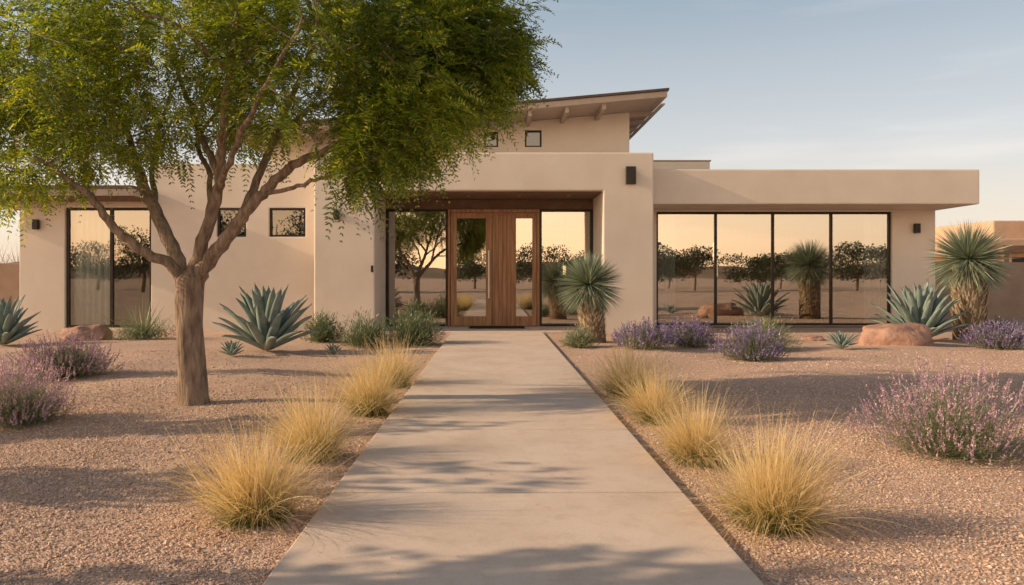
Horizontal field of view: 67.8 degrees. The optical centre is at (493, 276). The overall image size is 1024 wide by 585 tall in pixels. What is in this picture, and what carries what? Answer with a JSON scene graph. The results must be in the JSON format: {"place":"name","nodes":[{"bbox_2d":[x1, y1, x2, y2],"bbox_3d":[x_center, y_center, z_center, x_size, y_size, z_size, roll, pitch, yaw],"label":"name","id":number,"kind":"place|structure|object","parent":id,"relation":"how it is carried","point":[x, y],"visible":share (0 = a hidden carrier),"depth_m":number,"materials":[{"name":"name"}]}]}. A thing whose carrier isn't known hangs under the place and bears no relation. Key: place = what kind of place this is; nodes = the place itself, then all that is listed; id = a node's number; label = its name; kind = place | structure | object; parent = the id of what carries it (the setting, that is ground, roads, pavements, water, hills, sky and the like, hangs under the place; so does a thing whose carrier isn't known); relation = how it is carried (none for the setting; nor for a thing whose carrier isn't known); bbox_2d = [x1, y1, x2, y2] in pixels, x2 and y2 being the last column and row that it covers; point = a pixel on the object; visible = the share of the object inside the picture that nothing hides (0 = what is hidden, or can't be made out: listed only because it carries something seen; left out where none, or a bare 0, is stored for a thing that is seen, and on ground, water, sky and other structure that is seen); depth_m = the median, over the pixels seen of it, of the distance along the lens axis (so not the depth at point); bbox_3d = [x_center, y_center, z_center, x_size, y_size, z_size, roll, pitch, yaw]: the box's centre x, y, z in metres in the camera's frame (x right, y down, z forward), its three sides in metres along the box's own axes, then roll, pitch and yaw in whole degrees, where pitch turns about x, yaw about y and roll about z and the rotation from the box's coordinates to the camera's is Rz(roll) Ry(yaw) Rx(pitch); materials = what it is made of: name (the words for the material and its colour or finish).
{"place":"outdoors","nodes":[
{"label":"outdoors","id":0,"kind":"place"},
{"bbox_2d":[20,201,146,329],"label":"wing wall","id":1,"kind":"structure","parent":0,"point":[43,271],"depth_m":18.40,"materials":[{"name":"beige paint"}]},
{"bbox_2d":[66,208,150,327],"bbox_3d":[-9.320,-0.215,18.510,2.078,2.910,0.084,0,0,0],"label":"slider frame","id":2,"kind":"object","parent":1,"relation":"attached to","point":[68,267],"visible":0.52,"depth_m":18.47,"materials":[{"name":"black metal"}]},
{"bbox_2d":[2,185,235,215],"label":"wing roof","id":3,"kind":"structure","parent":1,"relation":"on","point":[101,191],"depth_m":17.30,"materials":[{"name":"beige paint"}]},
{"bbox_2d":[9,196,141,200],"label":"wing soffit","id":4,"kind":"structure","parent":3,"relation":"attached to","point":[115,198],"depth_m":17.73,"materials":[{"name":"beige paint"}]},
{"bbox_2d":[73,319,862,327],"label":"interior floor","id":5,"kind":"structure","parent":0,"point":[121,323],"depth_m":19.29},
{"bbox_2d":[74,211,109,324],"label":"curtains","id":6,"kind":"object","parent":5,"relation":"on","point":[91,268],"visible":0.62,"depth_m":18.66,"materials":[{"name":"beige fabric"}]},
{"bbox_2d":[118,210,303,318],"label":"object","id":7,"kind":"structure","parent":5,"relation":"on","point":[134,278],"depth_m":22.50,"materials":[{"name":"glass"}]},
{"bbox_2d":[0,318,1023,584],"bbox_3d":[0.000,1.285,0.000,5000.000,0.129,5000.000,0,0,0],"label":"ground","id":8,"kind":"structure","parent":0,"point":[808,350],"depth_m":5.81,"materials":[{"name":"beige gravel"}]},
{"bbox_2d":[0,263,19,308],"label":"boundary wall","id":9,"kind":"structure","parent":8,"relation":"on","point":[9,280],"depth_m":23.90,"materials":[{"name":"brown paint"}]},
{"bbox_2d":[0,242,19,262],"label":"bare desert tree","id":10,"kind":"object","parent":8,"relation":"on","point":[9,256],"visible":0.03,"depth_m":37.63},
{"bbox_2d":[0,295,42,344],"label":"blue agave","id":11,"kind":"object","parent":8,"relation":"on","point":[12,329],"visible":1,"depth_m":14.54,"materials":[{"name":"plant"}]},
{"bbox_2d":[0,350,84,431],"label":"pink lavender bush","id":12,"kind":"object","parent":8,"relation":"on","point":[29,410],"visible":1,"depth_m":6.65,"materials":[{"name":"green plant"}]},
{"bbox_2d":[2,327,125,379],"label":"pink lavender bush","id":13,"kind":"object","parent":8,"relation":"on","point":[81,366],"visible":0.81,"depth_m":9.72,"materials":[{"name":"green plant"}]},
{"bbox_2d":[59,324,112,340],"bbox_3d":[-8.395,1.296,15.659,0.920,0.618,0.754,0,0,0],"label":"boulder","id":14,"kind":"object","parent":8,"relation":"on","point":[98,329],"visible":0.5,"depth_m":15.49,"materials":[{"name":"red stone"}]},
{"bbox_2d":[87,295,175,341],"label":"desert broom bush","id":15,"kind":"object","parent":8,"relation":"on","point":[139,331],"visible":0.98,"depth_m":15.55,"materials":[{"name":"green plant"}]},
{"bbox_2d":[71,211,303,324],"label":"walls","id":16,"kind":"structure","parent":8,"relation":"on","point":[115,271],"depth_m":22.50,"materials":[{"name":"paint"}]},
{"bbox_2d":[271,112,628,163],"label":"clerestory wall","id":17,"kind":"structure","parent":16,"relation":"on","point":[606,133],"depth_m":20.50,"materials":[{"name":"beige paint"}]},
{"bbox_2d":[236,88,668,152],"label":"clerestory roof","id":18,"kind":"structure","parent":17,"relation":"on","point":[652,100],"depth_m":19.30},
{"bbox_2d":[270,103,664,147],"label":"rafters","id":19,"kind":"object","parent":17,"relation":"attached to","point":[602,109],"visible":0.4,"depth_m":20.27,"materials":[{"name":"brown wood"}]},
{"bbox_2d":[484,132,497,146],"bbox_3d":[-0.070,-3.692,20.600,0.378,0.415,0.080,0,0,0],"label":"clerestory window frame","id":20,"kind":"object","parent":17,"relation":"attached to","point":[496,140],"visible":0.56,"depth_m":20.56,"materials":[{"name":"black metal"}]},
{"bbox_2d":[525,131,540,146],"bbox_3d":[1.065,-3.712,20.600,0.448,0.455,0.080,0,0,0],"label":"clerestory window frame","id":21,"kind":"object","parent":17,"relation":"attached to","point":[532,132],"visible":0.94,"depth_m":20.56,"materials":[{"name":"black metal"}]},
{"bbox_2d":[220,340,243,355],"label":"blue agave","id":22,"kind":"object","parent":8,"relation":"on","point":[231,348],"visible":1,"depth_m":11.99,"materials":[{"name":"plant"}]},
{"bbox_2d":[151,164,313,330],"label":"wall","id":23,"kind":"structure","parent":8,"relation":"on","point":[259,256],"depth_m":18.20,"materials":[{"name":"paint"}]},
{"bbox_2d":[218,208,245,236],"bbox_3d":[-6.270,-1.295,18.300,0.698,0.690,0.080,0,0,0],"label":"window frame","id":24,"kind":"object","parent":23,"relation":"attached to","point":[219,221],"visible":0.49,"depth_m":18.26,"materials":[{"name":"brown metal"}]},
{"bbox_2d":[270,208,305,236],"bbox_3d":[-4.935,-1.295,18.300,0.868,0.690,0.080,0,0,0],"label":"window frame","id":25,"kind":"object","parent":23,"relation":"attached to","point":[271,222],"visible":1,"depth_m":18.26,"materials":[{"name":"brown metal"}]},
{"bbox_2d":[102,396,381,561],"bbox_3d":[-1.230,1.541,4.087,1.586,1.819,1.534,0,0,0],"label":"golden grass clump","id":26,"kind":"object","parent":8,"relation":"on","point":[247,503],"visible":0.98,"depth_m":3.95,"materials":[{"name":"yellow plant"}]},
{"bbox_2d":[212,283,320,350],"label":"blue agave","id":27,"kind":"object","parent":8,"relation":"on","point":[268,326],"visible":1,"depth_m":12.76,"materials":[{"name":"plant"}]},
{"bbox_2d":[0,0,562,405],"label":"desert shade tree","id":28,"kind":"object","parent":8,"relation":"on","point":[409,94],"visible":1,"depth_m":7.12,"materials":[{"name":"green plant"}]},
{"bbox_2d":[206,364,400,477],"bbox_3d":[-1.263,1.321,5.424,1.583,1.431,1.503,0,0,-35],"label":"golden grass clump","id":29,"kind":"object","parent":8,"relation":"on","point":[313,428],"visible":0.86,"depth_m":5.33,"materials":[{"name":"yellow plant"}]},
{"bbox_2d":[300,308,350,342],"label":"rosemary bush","id":30,"kind":"object","parent":8,"relation":"on","point":[325,334],"visible":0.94,"depth_m":14.81,"materials":[{"name":"green plant"}]},
{"bbox_2d":[323,342,341,353],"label":"blue agave","id":31,"kind":"object","parent":8,"relation":"on","point":[332,349],"visible":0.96,"depth_m":12.85,"materials":[{"name":"plant"}]},
{"bbox_2d":[329,307,403,348],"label":"rosemary bush","id":32,"kind":"object","parent":8,"relation":"on","point":[358,338],"visible":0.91,"depth_m":14.14,"materials":[{"name":"green plant"}]},
{"bbox_2d":[286,333,451,426],"bbox_3d":[-1.177,1.141,7.150,1.802,1.290,1.860,0,0,0],"label":"golden grass clump","id":33,"kind":"object","parent":8,"relation":"on","point":[379,394],"visible":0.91,"depth_m":7.07,"materials":[{"name":"yellow plant"}]},
{"bbox_2d":[330,330,448,391],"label":"golden grass clump","id":34,"kind":"object","parent":8,"relation":"on","point":[402,366],"visible":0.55,"depth_m":8.95,"materials":[{"name":"yellow plant"}]},
{"bbox_2d":[381,298,448,346],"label":"rosemary bush","id":35,"kind":"object","parent":8,"relation":"on","point":[415,328],"visible":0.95,"depth_m":14.30,"materials":[{"name":"green plant"}]},
{"bbox_2d":[382,326,579,332],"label":"porch slab","id":36,"kind":"structure","parent":8,"relation":"on","point":[543,329],"depth_m":18.03,"materials":[{"name":"concrete"}]},
{"bbox_2d":[469,326,524,328],"bbox_3d":[0.075,1.244,18.625,1.350,0.019,0.650,0,0,0],"label":"doormat","id":37,"kind":"object","parent":36,"relation":"on","point":[496,327],"visible":1,"depth_m":18.43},
{"bbox_2d":[314,153,652,332],"bbox_3d":[-0.226,-0.668,18.350,7.760,4.336,1.900,0,0,0],"label":"entry portal","id":38,"kind":"object","parent":8,"relation":"on","point":[347,281],"visible":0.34,"depth_m":17.40,"materials":[{"name":"beige paint"}]},
{"bbox_2d":[32,166,920,232],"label":"wall sconces","id":39,"kind":"object","parent":38,"relation":"attached to","point":[630,174],"depth_m":17.25,"materials":[{"name":"brown metal"}]},
{"bbox_2d":[386,200,592,325],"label":"entry frames","id":40,"kind":"structure","parent":38,"relation":"attached to","point":[541,205],"depth_m":19.17,"materials":[{"name":"black metal"}]},
{"bbox_2d":[389,212,589,323],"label":"sidelights","id":41,"kind":"object","parent":38,"relation":"attached to","point":[417,256],"visible":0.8,"depth_m":19.21,"materials":[{"name":"clear glass"}]},
{"bbox_2d":[379,192,601,199],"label":"portal soffit","id":42,"kind":"structure","parent":38,"relation":"attached to","point":[521,195],"depth_m":18.43,"materials":[{"name":"brown wood"}]},
{"bbox_2d":[448,209,539,325],"bbox_3d":[0.000,-0.217,19.175,2.300,2.941,0.150,0,0,0],"label":"front door","id":43,"kind":"structure","parent":38,"relation":"attached to","point":[454,319],"depth_m":19.13,"materials":[{"name":"brown wood"}]},
{"bbox_2d":[488,250,489,298],"bbox_3d":[-0.122,-0.050,19.080,0.035,1.200,0.100,0,0,0],"label":"door handle","id":44,"kind":"object","parent":43,"relation":"attached to","point":[488,274],"visible":1,"depth_m":19.03,"materials":[{"name":"metal"}]},
{"bbox_2d":[457,218,531,315],"bbox_3d":[0.020,-0.230,19.160,1.900,2.460,0.001,0,0,0],"label":"door glass","id":45,"kind":"object","parent":43,"relation":"attached to","point":[471,266],"visible":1,"depth_m":19.16,"materials":[{"name":"clear glass"}]},
{"bbox_2d":[495,214,514,324],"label":"door planks","id":46,"kind":"object","parent":43,"relation":"attached to","point":[506,269],"depth_m":19.11,"materials":[{"name":"brown wood"}]},
{"bbox_2d":[557,322,598,348],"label":"sage bush","id":47,"kind":"object","parent":8,"relation":"on","point":[575,338],"visible":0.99,"depth_m":13.76,"materials":[{"name":"green plant"}]},
{"bbox_2d":[552,249,623,342],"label":"beaked yucca","id":48,"kind":"object","parent":8,"relation":"on","point":[588,290],"visible":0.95,"depth_m":14.90,"materials":[{"name":"green plant"}]},
{"bbox_2d":[563,332,696,402],"bbox_3d":[1.367,1.256,8.338,1.824,1.423,1.750,0,0,26],"label":"golden grass clump","id":49,"kind":"object","parent":8,"relation":"on","point":[618,379],"visible":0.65,"depth_m":8.21,"materials":[{"name":"yellow plant"}]},
{"bbox_2d":[611,316,680,349],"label":"lavender bush","id":50,"kind":"object","parent":8,"relation":"on","point":[644,335],"visible":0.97,"depth_m":13.11,"materials":[{"name":"purple plant"}]},
{"bbox_2d":[576,350,732,435],"bbox_3d":[1.428,1.287,6.693,1.543,1.370,1.575,0,0,-26],"label":"golden grass clump","id":51,"kind":"object","parent":8,"relation":"on","point":[638,401],"visible":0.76,"depth_m":6.68,"materials":[{"name":"yellow plant"}]},
{"bbox_2d":[605,377,774,483],"bbox_3d":[1.349,1.344,5.293,1.466,1.399,1.522,0,0,17],"label":"golden grass clump","id":52,"kind":"object","parent":8,"relation":"on","point":[685,443],"visible":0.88,"depth_m":5.23,"materials":[{"name":"yellow plant"}]},
{"bbox_2d":[662,315,719,347],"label":"lavender bush","id":53,"kind":"object","parent":8,"relation":"on","point":[692,334],"visible":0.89,"depth_m":13.65,"materials":[{"name":"purple plant"}]},
{"bbox_2d":[708,318,791,361],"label":"lavender bush","id":54,"kind":"object","parent":8,"relation":"on","point":[750,349],"visible":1,"depth_m":11.90,"materials":[{"name":"purple plant"}]},
{"bbox_2d":[725,309,802,350],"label":"sage bush","id":55,"kind":"object","parent":8,"relation":"on","point":[765,322],"visible":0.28,"depth_m":13.58,"materials":[{"name":"purple plant"}]},
{"bbox_2d":[618,393,936,573],"bbox_3d":[1.446,1.298,3.972,1.664,1.384,1.846,0,0,0],"label":"golden grass clump","id":56,"kind":"object","parent":8,"relation":"on","point":[774,503],"visible":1,"depth_m":3.88,"materials":[{"name":"yellow plant"}]},
{"bbox_2d":[801,335,824,340],"bbox_3d":[6.500,1.301,15.469,0.414,0.208,0.417,0,0,0],"label":"boulder","id":57,"kind":"object","parent":8,"relation":"on","point":[813,338],"visible":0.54,"depth_m":15.34,"materials":[{"name":"red stone"}]},
{"bbox_2d":[824,330,859,348],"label":"blue agave","id":58,"kind":"object","parent":8,"relation":"on","point":[840,341],"visible":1,"depth_m":13.21,"materials":[{"name":"plant"}]},
{"bbox_2d":[857,322,934,345],"bbox_3d":[7.461,1.229,14.111,1.380,0.760,0.976,0,0,0],"label":"boulder","id":59,"kind":"object","parent":8,"relation":"on","point":[903,334],"visible":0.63,"depth_m":13.81,"materials":[{"name":"orange stone"}]},
{"bbox_2d":[868,279,970,336],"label":"blue agave","id":60,"kind":"object","parent":8,"relation":"on","point":[925,308],"visible":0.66,"depth_m":14.88,"materials":[{"name":"plant"}]},
{"bbox_2d":[846,354,1023,470],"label":"pink lavender bush","id":61,"kind":"object","parent":8,"relation":"on","point":[950,434],"visible":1,"depth_m":5.40,"materials":[{"name":"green plant"}]},
{"bbox_2d":[921,219,1017,340],"bbox_3d":[9.773,0.067,15.652,1.779,2.580,1.792,0,0,0],"label":"beaked yucca","id":62,"kind":"object","parent":8,"relation":"on","point":[968,267],"visible":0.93,"depth_m":15.41,"materials":[{"name":"green plant"}]},
{"bbox_2d":[935,262,1023,317],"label":"boundary wall","id":63,"kind":"structure","parent":8,"relation":"on","point":[1005,304],"depth_m":23.90,"materials":[{"name":"brown paint"}]},
{"bbox_2d":[935,221,1023,261],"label":"walls","id":64,"kind":"structure","parent":8,"relation":"on","point":[1014,231],"depth_m":41.50,"materials":[{"name":"paint"}]},
{"bbox_2d":[1012,257,1023,261],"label":"window openings","id":65,"kind":"structure","parent":64,"relation":"attached to","point":[1018,259],"depth_m":39.95,"materials":[{"name":"metal"}]},
{"bbox_2d":[957,316,1023,350],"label":"lavender bush","id":66,"kind":"object","parent":8,"relation":"on","point":[997,341],"visible":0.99,"depth_m":13.42,"materials":[{"name":"purple plant"}]},
{"bbox_2d":[988,315,1014,330],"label":"rosemary bush","id":67,"kind":"object","parent":8,"relation":"on","point":[996,319],"visible":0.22,"depth_m":18.26,"materials":[{"name":"green plant"}]},
{"bbox_2d":[995,245,1023,261],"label":"portal beam","id":68,"kind":"structure","parent":8,"relation":"on","point":[1018,248],"depth_m":39.30,"materials":[{"name":"brown wood"}]},
{"bbox_2d":[0,0,1023,262],"label":"sky","id":69,"kind":"structure","parent":0,"point":[752,84],"materials":[{"name":"blue"}]},
{"bbox_2d":[262,332,763,584],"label":"concrete path","id":70,"kind":"structure","parent":0,"point":[435,505],"depth_m":4.32,"materials":[{"name":"beige concrete"}]},
{"bbox_2d":[653,209,934,325],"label":"wing wall","id":71,"kind":"structure","parent":0,"point":[909,263],"depth_m":19.50,"materials":[{"name":"beige paint"}]},
{"bbox_2d":[656,212,890,325],"bbox_3d":[7.185,-0.200,19.620,6.028,2.920,0.084,0,0,0],"label":"picture window frame","id":72,"kind":"object","parent":71,"relation":"in","point":[772,264],"visible":0.86,"depth_m":19.58,"materials":[{"name":"black metal"}]},
{"bbox_2d":[658,214,887,322],"bbox_3d":[7.185,-0.200,19.620,5.920,2.810,0.001,0,0,0],"label":"picture window glass","id":73,"kind":"object","parent":72,"relation":"in","point":[801,266],"visible":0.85,"depth_m":19.62,"materials":[{"name":"clear glass"}]},
{"bbox_2d":[653,169,978,210],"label":"wing roof","id":74,"kind":"structure","parent":71,"relation":"on","point":[938,189],"depth_m":18.10,"materials":[{"name":"beige paint"}]},
{"bbox_2d":[653,160,710,168],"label":"roof parapet","id":75,"kind":"structure","parent":74,"relation":"on","point":[681,164],"depth_m":21.00,"materials":[{"name":"paint"}]}
]}

